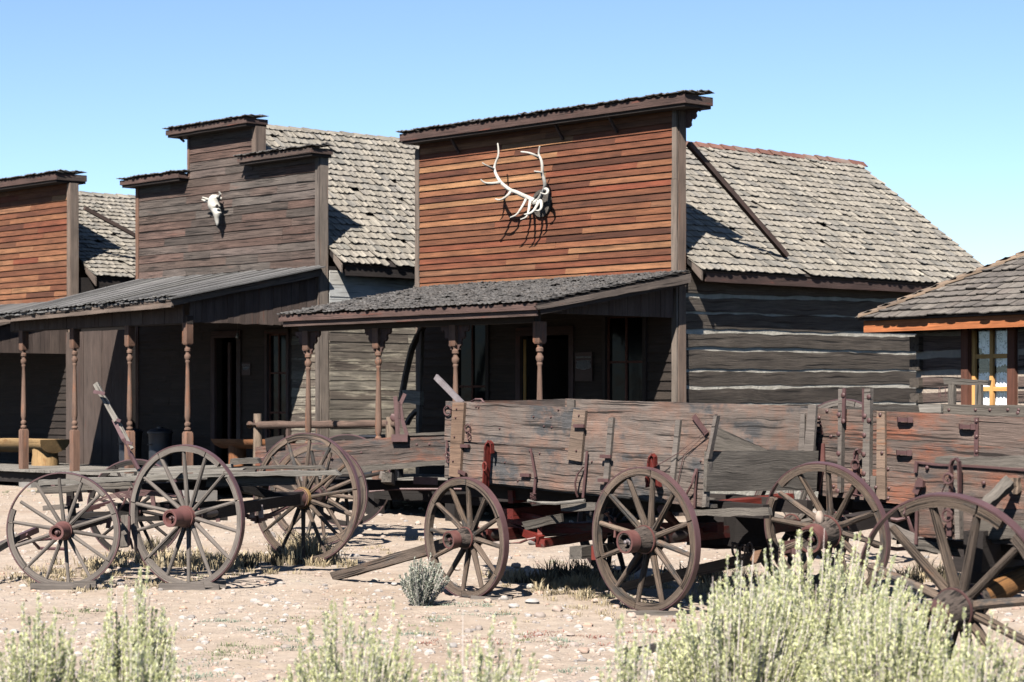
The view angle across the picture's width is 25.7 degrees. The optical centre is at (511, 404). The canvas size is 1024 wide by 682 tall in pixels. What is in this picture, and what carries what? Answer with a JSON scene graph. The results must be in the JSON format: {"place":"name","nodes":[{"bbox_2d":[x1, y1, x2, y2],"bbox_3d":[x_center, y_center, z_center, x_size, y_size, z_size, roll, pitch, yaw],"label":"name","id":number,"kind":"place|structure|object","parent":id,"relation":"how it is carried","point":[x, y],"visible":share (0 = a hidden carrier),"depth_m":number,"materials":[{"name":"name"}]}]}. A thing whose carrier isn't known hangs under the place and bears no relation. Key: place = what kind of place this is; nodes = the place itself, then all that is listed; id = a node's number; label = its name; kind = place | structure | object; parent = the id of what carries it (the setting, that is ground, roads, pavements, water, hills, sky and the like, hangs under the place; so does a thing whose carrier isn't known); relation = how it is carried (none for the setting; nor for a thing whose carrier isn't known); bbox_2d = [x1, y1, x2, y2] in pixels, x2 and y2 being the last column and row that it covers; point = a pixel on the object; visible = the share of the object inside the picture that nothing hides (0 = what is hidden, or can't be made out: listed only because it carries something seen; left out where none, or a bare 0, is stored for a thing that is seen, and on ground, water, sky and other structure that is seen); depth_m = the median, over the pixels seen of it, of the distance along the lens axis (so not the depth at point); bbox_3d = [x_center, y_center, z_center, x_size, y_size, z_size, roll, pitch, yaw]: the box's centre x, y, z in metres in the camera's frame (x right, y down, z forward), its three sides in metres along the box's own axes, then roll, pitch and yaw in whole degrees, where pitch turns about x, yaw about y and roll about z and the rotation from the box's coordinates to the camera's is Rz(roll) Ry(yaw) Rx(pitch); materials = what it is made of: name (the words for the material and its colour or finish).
{"place":"outdoors","nodes":[
{"label":"outdoors","id":0,"kind":"place"},
{"bbox_2d":[359,434,402,476],"bbox_3d":[-2.022,0.790,34.851,0.720,0.660,0.720,0,0,0],"label":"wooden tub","id":1,"kind":"object","parent":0,"point":[399,471],"visible":0.11,"depth_m":34.63,"materials":[{"name":"wood"}]},
{"bbox_2d":[0,525,1020,643],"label":"dry grass","id":2,"kind":"structure","parent":0,"point":[313,548],"depth_m":22.94,"materials":[{"name":"beige plant"}]},
{"bbox_2d":[0,481,1023,681],"bbox_3d":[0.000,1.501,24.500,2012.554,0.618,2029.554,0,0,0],"label":"ground","id":3,"kind":"structure","parent":0,"point":[90,598],"depth_m":20.30,"materials":[{"name":"gravel"}]},
{"bbox_2d":[0,593,113,681],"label":"sagebrush","id":4,"kind":"object","parent":3,"relation":"on","point":[35,671],"visible":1,"depth_m":9.54,"materials":[{"name":"green plant"}]},
{"bbox_2d":[30,580,95,589],"bbox_3d":[-4.307,1.744,21.555,0.627,0.102,0.170,0,0,0],"label":"chock","id":5,"kind":"object","parent":3,"relation":"on","point":[74,585],"visible":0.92,"depth_m":21.49,"materials":[{"name":"grey wood"}]},
{"bbox_2d":[0,169,135,462],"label":"cedar front building","id":6,"kind":"structure","parent":3,"relation":"on","point":[61,235],"depth_m":45.12,"materials":[{"name":"brown wood"}]},
{"bbox_2d":[90,565,177,681],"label":"sagebrush","id":7,"kind":"object","parent":3,"relation":"on","point":[119,656],"visible":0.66,"depth_m":10.16,"materials":[{"name":"green plant"}]},
{"bbox_2d":[104,627,190,681],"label":"sagebrush","id":8,"kind":"object","parent":3,"relation":"on","point":[137,673],"visible":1,"depth_m":8.97,"materials":[{"name":"green plant"}]},
{"bbox_2d":[0,382,360,582],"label":"spring cart","id":9,"kind":"object","parent":3,"relation":"on","point":[186,515],"visible":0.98,"depth_m":22.48,"materials":[{"name":"wood"}]},
{"bbox_2d":[158,580,225,589],"bbox_3d":[-3.076,1.748,21.606,0.654,0.103,0.168,0,0,0],"label":"chock","id":10,"kind":"object","parent":3,"relation":"on","point":[214,585],"visible":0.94,"depth_m":21.54,"materials":[{"name":"grey wood"}]},
{"bbox_2d":[0,114,419,500],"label":"skull building","id":11,"kind":"structure","parent":3,"relation":"on","point":[309,217],"depth_m":39.62,"materials":[{"name":"brown"}]},
{"bbox_2d":[0,438,69,465],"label":"log bench","id":12,"kind":"object","parent":11,"relation":"on","point":[44,452],"visible":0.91,"depth_m":42.53,"materials":[{"name":"brown wood"}]},
{"bbox_2d":[66,330,132,464],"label":"board fence","id":13,"kind":"object","parent":11,"relation":"on","point":[102,357],"visible":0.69,"depth_m":43.22,"materials":[{"name":"brown wood"}]},
{"bbox_2d":[117,426,142,467],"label":"trash can","id":14,"kind":"object","parent":11,"relation":"on","point":[138,437],"visible":0.43,"depth_m":41.13,"materials":[{"name":"metal"}]},
{"bbox_2d":[147,426,172,466],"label":"trash can","id":15,"kind":"object","parent":11,"relation":"on","point":[159,438],"visible":0.73,"depth_m":40.36,"materials":[{"name":"metal"}]},
{"bbox_2d":[201,191,221,225],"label":"cow skull","id":16,"kind":"object","parent":11,"relation":"attached to","point":[213,202],"visible":1,"depth_m":40.11},
{"bbox_2d":[211,330,241,464],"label":"doorway","id":17,"kind":"structure","parent":11,"relation":"in","point":[215,334],"depth_m":40.36,"materials":[{"name":"brown wood"}]},
{"bbox_2d":[228,342,231,460],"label":"door","id":18,"kind":"structure","parent":11,"relation":"in","point":[229,343],"depth_m":40.37,"materials":[{"name":"black wood"}]},
{"bbox_2d":[242,363,250,374],"bbox_3d":[-4.719,-0.634,39.796,0.014,0.220,0.260,0,0,-42],"label":"wall sign","id":19,"kind":"object","parent":11,"relation":"attached to","point":[246,368],"visible":1,"depth_m":39.78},
{"bbox_2d":[211,439,295,465],"bbox_3d":[-4.433,0.878,38.404,0.414,0.563,1.958,0,0,-42],"label":"log bench","id":20,"kind":"object","parent":11,"relation":"on","point":[237,448],"visible":0.3,"depth_m":38.61,"materials":[{"name":"brown wood"}]},
{"bbox_2d":[264,329,289,438],"bbox_3d":[-4.082,-0.205,39.124,0.088,2.216,0.700,0,0,-42],"label":"window","id":21,"kind":"structure","parent":11,"relation":"in","point":[276,346],"depth_m":39.20,"materials":[{"name":"black glass"}]},
{"bbox_2d":[246,414,399,508],"bbox_3d":[-3.021,0.887,35.459,0.193,1.478,3.882,0,0,-41],"label":"hitching rail","id":22,"kind":"object","parent":3,"relation":"on","point":[258,424],"visible":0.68,"depth_m":35.47,"materials":[{"name":"brown wood"}]},
{"bbox_2d":[276,597,436,681],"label":"sagebrush","id":23,"kind":"object","parent":3,"relation":"on","point":[376,668],"visible":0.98,"depth_m":9.27,"materials":[{"name":"green plant"}]},
{"bbox_2d":[255,393,487,543],"bbox_3d":[-1.676,0.774,28.144,3.075,1.834,2.861,0,0,0],"label":"wagon","id":24,"kind":"object","parent":3,"relation":"on","point":[395,452],"visible":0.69,"depth_m":27.60,"materials":[{"name":"brown wood"}]},
{"bbox_2d":[174,585,656,681],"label":"ground herbs","id":25,"kind":"object","parent":3,"relation":"on","point":[355,642],"visible":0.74,"depth_m":16.95,"materials":[{"name":"plant"}]},
{"bbox_2d":[398,552,449,605],"bbox_3d":[-0.775,1.557,19.793,0.460,0.503,0.461,0,0,0],"label":"sagebrush","id":26,"kind":"object","parent":3,"relation":"on","point":[421,587],"visible":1,"depth_m":19.73,"materials":[{"name":"green plant"}]},
{"bbox_2d":[450,642,456,647],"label":"stone","id":27,"kind":"object","parent":3,"relation":"on","point":[453,645],"visible":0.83,"depth_m":16.32,"materials":[{"name":"beige stone"}]},
{"bbox_2d":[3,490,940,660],"bbox_3d":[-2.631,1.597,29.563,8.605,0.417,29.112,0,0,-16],"label":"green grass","id":28,"kind":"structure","parent":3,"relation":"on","point":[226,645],"depth_m":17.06,"materials":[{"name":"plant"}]},
{"bbox_2d":[413,610,539,681],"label":"sagebrush","id":29,"kind":"object","parent":3,"relation":"on","point":[479,659],"visible":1,"depth_m":8.87,"materials":[{"name":"green plant"}]},
{"bbox_2d":[475,625,482,629],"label":"stone","id":30,"kind":"object","parent":3,"relation":"on","point":[478,627],"visible":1,"depth_m":17.67,"materials":[{"name":"beige stone"}]},
{"bbox_2d":[483,598,491,602],"bbox_3d":[-0.218,1.753,20.006,0.076,0.053,0.067,0,0,0],"label":"stone","id":31,"kind":"object","parent":3,"relation":"on","point":[486,600],"visible":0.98,"depth_m":19.99,"materials":[{"name":"grey stone"}]},
{"bbox_2d":[470,595,513,599],"bbox_3d":[-0.185,1.766,20.400,0.403,0.056,0.146,0,0,0],"label":"ground board","id":32,"kind":"object","parent":3,"relation":"on","point":[493,597],"visible":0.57,"depth_m":20.33,"materials":[{"name":"grey wood"}]},
{"bbox_2d":[508,603,518,607],"bbox_3d":[0.015,1.755,19.524,0.092,0.053,0.078,0,0,41],"label":"stone","id":33,"kind":"object","parent":3,"relation":"on","point":[512,605],"visible":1,"depth_m":19.50,"materials":[{"name":"grey stone"}]},
{"bbox_2d":[511,562,520,567],"bbox_3d":[0.042,1.719,23.875,0.109,0.076,0.086,0,0,0],"label":"stone","id":34,"kind":"object","parent":3,"relation":"on","point":[516,565],"visible":0.88,"depth_m":23.85,"materials":[{"name":"grey stone"}]},
{"bbox_2d":[524,584,532,588],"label":"stone","id":35,"kind":"object","parent":3,"relation":"on","point":[529,586],"visible":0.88,"depth_m":21.41,"materials":[{"name":"grey stone"}]},
{"bbox_2d":[524,598,539,603],"bbox_3d":[0.178,1.748,19.907,0.136,0.059,0.104,0,0,0],"label":"stone","id":36,"kind":"object","parent":3,"relation":"on","point":[532,601],"visible":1,"depth_m":19.87,"materials":[{"name":"grey stone"}]},
{"bbox_2d":[534,612,545,617],"bbox_3d":[0.231,1.760,18.685,0.091,0.068,0.079,0,0,41],"label":"stone","id":37,"kind":"object","parent":3,"relation":"on","point":[540,614],"visible":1,"depth_m":18.66,"materials":[{"name":"beige stone"}]},
{"bbox_2d":[406,618,675,648],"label":"red herbs","id":38,"kind":"object","parent":3,"relation":"on","point":[534,632],"visible":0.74,"depth_m":17.19,"materials":[{"name":"red plant"}]},
{"bbox_2d":[142,534,960,585],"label":"dark grass","id":39,"kind":"structure","parent":3,"relation":"on","point":[276,560],"depth_m":22.43,"materials":[{"name":"plant"}]},
{"bbox_2d":[552,605,562,611],"bbox_3d":[0.390,1.756,19.220,0.096,0.076,0.092,0,0,0],"label":"stone","id":40,"kind":"object","parent":3,"relation":"on","point":[557,608],"visible":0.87,"depth_m":19.19,"materials":[{"name":"beige stone"}]},
{"bbox_2d":[566,632,574,635],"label":"stone","id":41,"kind":"object","parent":3,"relation":"on","point":[570,634],"visible":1,"depth_m":17.27,"materials":[{"name":"beige stone"}]},
{"bbox_2d":[577,647,589,653],"bbox_3d":[0.514,1.767,16.104,0.091,0.053,0.090,0,0,0],"label":"stone","id":42,"kind":"object","parent":3,"relation":"on","point":[583,650],"visible":1,"depth_m":16.07,"materials":[{"name":"beige stone"}]},
{"bbox_2d":[330,374,848,610],"bbox_3d":[0.617,0.746,21.304,5.448,2.072,3.665,0,0,30],"label":"farm wagon","id":43,"kind":"object","parent":3,"relation":"on","point":[557,459],"visible":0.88,"depth_m":20.18,"materials":[{"name":"brown wood"}]},
{"bbox_2d":[277,89,983,521],"bbox_3d":[2.220,-1.377,35.727,10.906,6.215,6.595,0,0,-42],"label":"saloon","id":44,"kind":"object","parent":3,"relation":"on","point":[653,255],"visible":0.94,"depth_m":33.87,"materials":[{"name":"brown wood"}]},
{"bbox_2d":[398,327,425,432],"bbox_3d":[-1.540,-0.374,35.347,0.300,1.706,0.684,0,0,-42],"label":"wagon wheel","id":45,"kind":"object","parent":44,"relation":"on","point":[415,397],"visible":0.95,"depth_m":35.11,"materials":[{"name":"wood"}]},
{"bbox_2d":[451,325,489,400],"bbox_3d":[-0.639,-0.286,35.327,0.088,2.174,0.892,0,0,-42],"label":"window","id":46,"kind":"structure","parent":44,"relation":"in","point":[474,358],"depth_m":35.33,"materials":[{"name":"black glass"}]},
{"bbox_2d":[480,143,551,219],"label":"elk antlers","id":47,"kind":"object","parent":44,"relation":"attached to","point":[540,201],"visible":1,"depth_m":33.99},
{"bbox_2d":[515,326,574,399],"bbox_3d":[0.499,-0.030,34.045,0.053,2.300,1.280,0,0,-42],"label":"doorway","id":48,"kind":"structure","parent":44,"relation":"in","point":[554,330],"depth_m":33.92,"materials":[{"name":"brown wood"}]},
{"bbox_2d":[527,338,567,399],"bbox_3d":[0.573,0.040,34.773,0.900,2.120,0.040,0,0,-42],"label":"door","id":49,"kind":"structure","parent":44,"relation":"in","point":[555,351],"depth_m":34.77,"materials":[{"name":"black wood"}]},
{"bbox_2d":[575,352,592,380],"bbox_3d":[1.069,-0.564,33.378,0.024,0.430,0.360,0,0,-42],"label":"sign","id":50,"kind":"object","parent":44,"relation":"attached to","point":[583,366],"visible":1,"depth_m":33.36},
{"bbox_2d":[601,315,647,401],"bbox_3d":[1.657,-0.285,32.794,0.088,2.174,0.913,0,0,-42],"label":"window","id":51,"kind":"structure","parent":44,"relation":"in","point":[624,339],"depth_m":32.86,"materials":[{"name":"black glass"}]},
{"bbox_2d":[627,612,635,617],"bbox_3d":[0.996,1.764,18.703,0.084,0.067,0.088,0,0,0],"label":"stone","id":52,"kind":"object","parent":3,"relation":"on","point":[631,614],"visible":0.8,"depth_m":18.68,"materials":[{"name":"beige stone"}]},
{"bbox_2d":[599,611,672,681],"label":"sagebrush","id":53,"kind":"object","parent":3,"relation":"on","point":[625,675],"visible":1,"depth_m":8.96,"materials":[{"name":"green plant"}]},
{"bbox_2d":[626,610,679,615],"bbox_3d":[1.196,1.776,19.000,0.462,0.055,0.146,0,0,0],"label":"ground board","id":54,"kind":"object","parent":3,"relation":"on","point":[654,612],"visible":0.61,"depth_m":18.93,"materials":[{"name":"grey wood"}]},
{"bbox_2d":[624,635,700,654],"bbox_3d":[1.213,1.751,16.442,0.064,0.072,1.381,0,0,37],"label":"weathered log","id":55,"kind":"object","parent":3,"relation":"on","point":[653,646],"visible":0.2,"depth_m":16.12,"materials":[{"name":"grey wood"}]},
{"bbox_2d":[650,549,828,681],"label":"sagebrush","id":56,"kind":"object","parent":3,"relation":"on","point":[723,652],"visible":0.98,"depth_m":9.84,"materials":[{"name":"green plant"}]},
{"bbox_2d":[621,378,1023,599],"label":"box wagon","id":57,"kind":"object","parent":3,"relation":"on","point":[865,448],"visible":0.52,"depth_m":19.85,"materials":[{"name":"brown wood"}]},
{"bbox_2d":[708,527,943,680],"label":"sagebrush","id":58,"kind":"object","parent":3,"relation":"on","point":[833,581],"visible":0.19,"depth_m":10.50,"materials":[{"name":"green plant"}]},
{"bbox_2d":[796,399,895,513],"bbox_3d":[3.546,0.569,24.000,1.029,1.260,0.821,0,0,0],"label":"wagon wheel","id":59,"kind":"object","parent":3,"relation":"on","point":[834,403],"visible":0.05,"depth_m":24.03,"materials":[{"name":"wood"}]},
{"bbox_2d":[801,576,977,681],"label":"sagebrush","id":60,"kind":"object","parent":3,"relation":"on","point":[894,661],"visible":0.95,"depth_m":9.31,"materials":[{"name":"green plant"}]},
{"bbox_2d":[855,251,1023,553],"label":"log cabin","id":61,"kind":"object","parent":3,"relation":"on","point":[969,325],"visible":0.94,"depth_m":25.31,"materials":[{"name":"brown wood"}]},
{"bbox_2d":[961,327,1017,404],"bbox_3d":[5.359,-0.315,25.057,0.138,1.260,0.805,0,0,-35],"label":"window","id":62,"kind":"structure","parent":61,"relation":"in","point":[969,356],"depth_m":25.06,"materials":[{"name":"brown glass"}]},
{"bbox_2d":[857,387,1023,679],"bbox_3d":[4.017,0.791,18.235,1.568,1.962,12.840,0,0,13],"label":"broken wagon","id":63,"kind":"object","parent":3,"relation":"on","point":[969,516],"visible":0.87,"depth_m":12.50,"materials":[{"name":"brown wood"}]},
{"bbox_2d":[910,607,1023,681],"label":"sagebrush","id":64,"kind":"object","parent":3,"relation":"on","point":[968,674],"visible":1,"depth_m":8.77,"materials":[{"name":"green plant"}]},
{"bbox_2d":[0,0,1023,265],"label":"sky","id":65,"kind":"structure","parent":0,"point":[928,95],"materials":[{"name":"blue"}]}
]}

